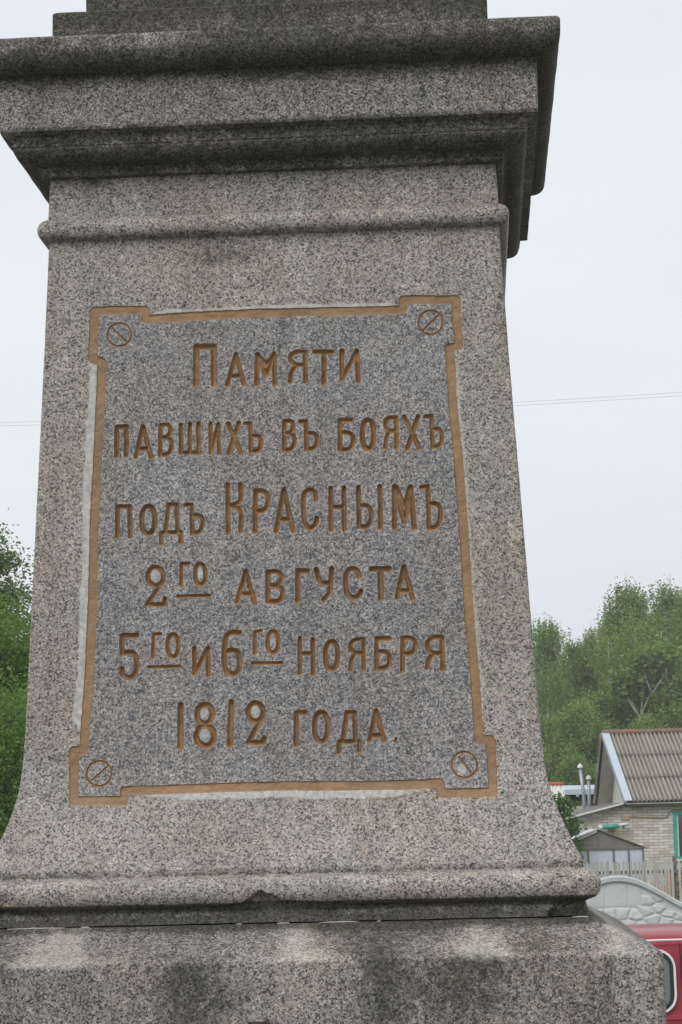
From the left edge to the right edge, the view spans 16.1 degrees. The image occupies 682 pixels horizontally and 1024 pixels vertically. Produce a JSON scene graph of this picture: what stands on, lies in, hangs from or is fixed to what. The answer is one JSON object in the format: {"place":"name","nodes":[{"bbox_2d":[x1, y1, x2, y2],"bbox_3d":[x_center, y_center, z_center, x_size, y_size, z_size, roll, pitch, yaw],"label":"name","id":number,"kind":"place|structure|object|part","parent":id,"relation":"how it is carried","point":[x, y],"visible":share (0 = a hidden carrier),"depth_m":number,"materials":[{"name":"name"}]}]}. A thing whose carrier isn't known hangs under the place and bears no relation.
{"place":"outdoors","nodes":[
{"label":"outdoors","id":0,"kind":"place"},
{"bbox_2d":[0,0,666,1023],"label":"granite monument","id":1,"kind":"object","parent":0,"point":[284,762],"visible":1,"depth_m":4.98,"materials":[{"name":"stone"}]},
{"bbox_2d":[0,0,681,672],"label":"sky","id":2,"kind":"structure","parent":0,"point":[593,293],"materials":[{"name":"white"}]},
{"bbox_2d":[549,782,566,805],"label":"white shed","id":3,"kind":"structure","parent":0,"point":[555,787],"depth_m":69.78,"materials":[{"name":"paint"}]},
{"bbox_2d":[563,785,597,805],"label":"garage","id":4,"kind":"structure","parent":0,"point":[574,792],"depth_m":74.09,"materials":[{"name":"white metal"}]},
{"bbox_2d":[562,728,681,892],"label":"brick house","id":5,"kind":"structure","parent":0,"point":[637,797],"depth_m":62.05,"materials":[{"name":"beige brick"}]},
{"bbox_2d":[673,811,681,860],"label":"window","id":6,"kind":"structure","parent":5,"relation":"in","point":[677,816],"depth_m":61.40,"materials":[{"name":"teal paint"}]},
{"bbox_2d":[626,923,681,1023],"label":"estate car","id":7,"kind":"object","parent":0,"point":[665,939],"visible":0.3,"depth_m":15.21,"materials":[{"name":"red paint"}]},
{"bbox_3d":[1.738,2.965,15.190,0.745,0.400,0.067,-2,-7,3],"label":"window","id":8,"kind":"part","parent":7,"relation":"part of","materials":[{"name":"grey glass"}]},
{"bbox_2d":[663,873,681,900],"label":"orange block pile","id":9,"kind":"object","parent":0,"point":[671,884],"visible":0.13,"depth_m":50.75,"materials":[{"name":"orange brick"}]},
{"bbox_2d":[667,867,681,899],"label":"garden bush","id":10,"kind":"object","parent":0,"point":[678,885],"visible":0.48,"depth_m":49.50,"materials":[{"name":"green plant"}]},
{"bbox_3d":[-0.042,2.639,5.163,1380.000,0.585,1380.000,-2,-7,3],"label":"ground","id":11,"kind":"structure","parent":0,"visible":0},
{"bbox_2d":[0,665,27,839],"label":"linden tree","id":12,"kind":"object","parent":11,"relation":"on","point":[11,746],"visible":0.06,"depth_m":40.90,"materials":[{"name":"green plant"}]},
{"bbox_2d":[0,554,31,807],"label":"linden tree","id":13,"kind":"object","parent":11,"relation":"on","point":[10,658],"visible":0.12,"depth_m":48.57,"materials":[{"name":"green plant"}]},
{"bbox_2d":[0,508,34,784],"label":"tree","id":14,"kind":"object","parent":11,"relation":"on","point":[12,593],"visible":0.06,"depth_m":62.20,"materials":[{"name":"green plant"}]},
{"bbox_2d":[539,709,561,780],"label":"young birch","id":15,"kind":"object","parent":11,"relation":"on","point":[548,724],"visible":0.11,"depth_m":163.28,"materials":[{"name":"green plant"}]},
{"bbox_2d":[531,610,571,717],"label":"birch tree","id":16,"kind":"object","parent":11,"relation":"on","point":[547,642],"visible":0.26,"depth_m":177.91,"materials":[{"name":"green plant"}]},
{"bbox_2d":[535,638,582,721],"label":"slender birch","id":17,"kind":"object","parent":11,"relation":"on","point":[548,698],"visible":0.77,"depth_m":169.34,"materials":[{"name":"green plant"}]},
{"bbox_2d":[552,791,587,863],"bbox_3d":[4.854,7.530,52.956,1.198,2.778,1.296,-2,-7,3],"label":"apple tree","id":18,"kind":"object","parent":11,"relation":"on","point":[563,808],"visible":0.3,"depth_m":52.97,"materials":[{"name":"green plant"}]},
{"bbox_2d":[550,752,596,785],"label":"young birch","id":19,"kind":"object","parent":11,"relation":"on","point":[567,772],"visible":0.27,"depth_m":152.28,"materials":[{"name":"green plant"}]},
{"bbox_2d":[549,632,602,723],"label":"birch tree","id":20,"kind":"object","parent":11,"relation":"on","point":[572,653],"visible":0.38,"depth_m":172.13,"materials":[{"name":"green plant"}]},
{"bbox_2d":[542,693,616,781],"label":"young birch","id":21,"kind":"object","parent":11,"relation":"on","point":[578,728],"visible":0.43,"depth_m":160.08,"materials":[{"name":"green plant"}]},
{"bbox_2d":[577,764,585,808],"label":"flue pipe","id":22,"kind":"object","parent":11,"relation":"on","point":[580,766],"visible":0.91,"depth_m":65.32,"materials":[{"name":"metal"}]},
{"bbox_2d":[586,775,590,807],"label":"flue pipe","id":23,"kind":"object","parent":11,"relation":"on","point":[588,777],"visible":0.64,"depth_m":65.60,"materials":[{"name":"metal"}]},
{"bbox_2d":[580,622,601,681],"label":"birch tree","id":24,"kind":"object","parent":11,"relation":"on","point":[588,637],"visible":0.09,"depth_m":186.51,"materials":[{"name":"green plant"}]},
{"bbox_2d":[589,764,595,783],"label":"young birch","id":25,"kind":"object","parent":11,"relation":"on","point":[592,767],"visible":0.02,"depth_m":153.42,"materials":[{"name":"green plant"}]},
{"bbox_2d":[575,613,633,694],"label":"slender birch","id":26,"kind":"object","parent":11,"relation":"on","point":[606,651],"visible":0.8,"depth_m":171.46,"materials":[{"name":"green plant"}]},
{"bbox_2d":[579,688,636,759],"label":"young birch","id":27,"kind":"object","parent":11,"relation":"on","point":[601,702],"visible":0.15,"depth_m":164.50,"materials":[{"name":"green plant"}]},
{"bbox_2d":[591,608,624,685],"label":"birch tree","id":28,"kind":"object","parent":11,"relation":"on","point":[601,646],"visible":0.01,"depth_m":182.55,"materials":[{"name":"green plant"}]},
{"bbox_2d":[571,828,646,880],"bbox_3d":[5.788,8.154,54.758,2.160,1.947,3.290,-2,-7,3],"label":"shed","id":29,"kind":"object","parent":11,"relation":"on","point":[620,850],"visible":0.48,"depth_m":53.24,"materials":[{"name":"grey wood"}]},
{"bbox_2d":[594,677,643,727],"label":"young birch","id":30,"kind":"object","parent":11,"relation":"on","point":[617,703],"visible":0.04,"depth_m":165.26,"materials":[{"name":"green plant"}]},
{"bbox_2d":[589,576,656,697],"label":"birch tree","id":31,"kind":"object","parent":11,"relation":"on","point":[622,593],"visible":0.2,"depth_m":178.27,"materials":[{"name":"green plant"}]},
{"bbox_2d":[599,588,658,671],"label":"slender birch","id":32,"kind":"object","parent":11,"relation":"on","point":[638,629],"visible":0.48,"depth_m":172.56,"materials":[{"name":"green plant"}]},
{"bbox_2d":[583,856,681,901],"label":"picket fence","id":33,"kind":"object","parent":11,"relation":"on","point":[666,871],"visible":0.3,"depth_m":49.19,"materials":[{"name":"grey wood"}]},
{"bbox_2d":[586,875,681,924],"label":"concrete fence","id":34,"kind":"object","parent":11,"relation":"on","point":[626,900],"visible":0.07,"depth_m":23.57,"materials":[{"name":"white concrete"}]},
{"bbox_2d":[597,634,681,717],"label":"forked birch","id":35,"kind":"object","parent":11,"relation":"on","point":[627,684],"visible":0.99,"depth_m":162.61,"materials":[{"name":"green plant"}]},
{"bbox_2d":[621,708,666,729],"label":"young birch","id":36,"kind":"object","parent":11,"relation":"on","point":[643,722],"visible":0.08,"depth_m":157.75,"materials":[{"name":"green plant"}]},
{"bbox_2d":[615,664,681,728],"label":"young birch","id":37,"kind":"object","parent":11,"relation":"on","point":[630,710],"visible":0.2,"depth_m":162.97,"materials":[{"name":"green plant"}]},
{"bbox_2d":[632,591,681,673],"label":"slender birch","id":38,"kind":"object","parent":11,"relation":"on","point":[653,639],"visible":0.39,"depth_m":170.56,"materials":[{"name":"green plant"}]},
{"bbox_2d":[645,601,674,668],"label":"birch tree","id":39,"kind":"object","parent":11,"relation":"on","point":[652,615],"visible":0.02,"depth_m":184.25,"materials":[{"name":"green plant"}]},
{"bbox_2d":[645,664,681,727],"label":"young birch","id":40,"kind":"object","parent":11,"relation":"on","point":[674,712],"visible":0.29,"depth_m":161.33,"materials":[{"name":"green plant"}]},
{"bbox_2d":[648,574,681,661],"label":"birch tree","id":41,"kind":"object","parent":11,"relation":"on","point":[669,603],"visible":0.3,"depth_m":183.62,"materials":[{"name":"green plant"}]},
{"bbox_2d":[670,586,681,674],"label":"birch tree","id":42,"kind":"object","parent":11,"relation":"on","point":[678,621],"visible":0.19,"depth_m":178.63,"materials":[{"name":"green plant"}]},
{"bbox_3d":[-28.143,2.916,41.629,0.285,10.600,0.300,-2,-7,3],"label":"utility pole","id":43,"kind":"object","parent":11,"relation":"on","visible":0},
{"bbox_2d":[0,392,680,422],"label":"overhead wire","id":44,"kind":"object","parent":43,"relation":"attached to","point":[525,401],"visible":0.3,"depth_m":40.40,"materials":[{"name":"grey metal"}]},
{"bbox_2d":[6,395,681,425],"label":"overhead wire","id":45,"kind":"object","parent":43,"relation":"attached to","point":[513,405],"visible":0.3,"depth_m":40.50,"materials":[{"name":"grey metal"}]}
]}

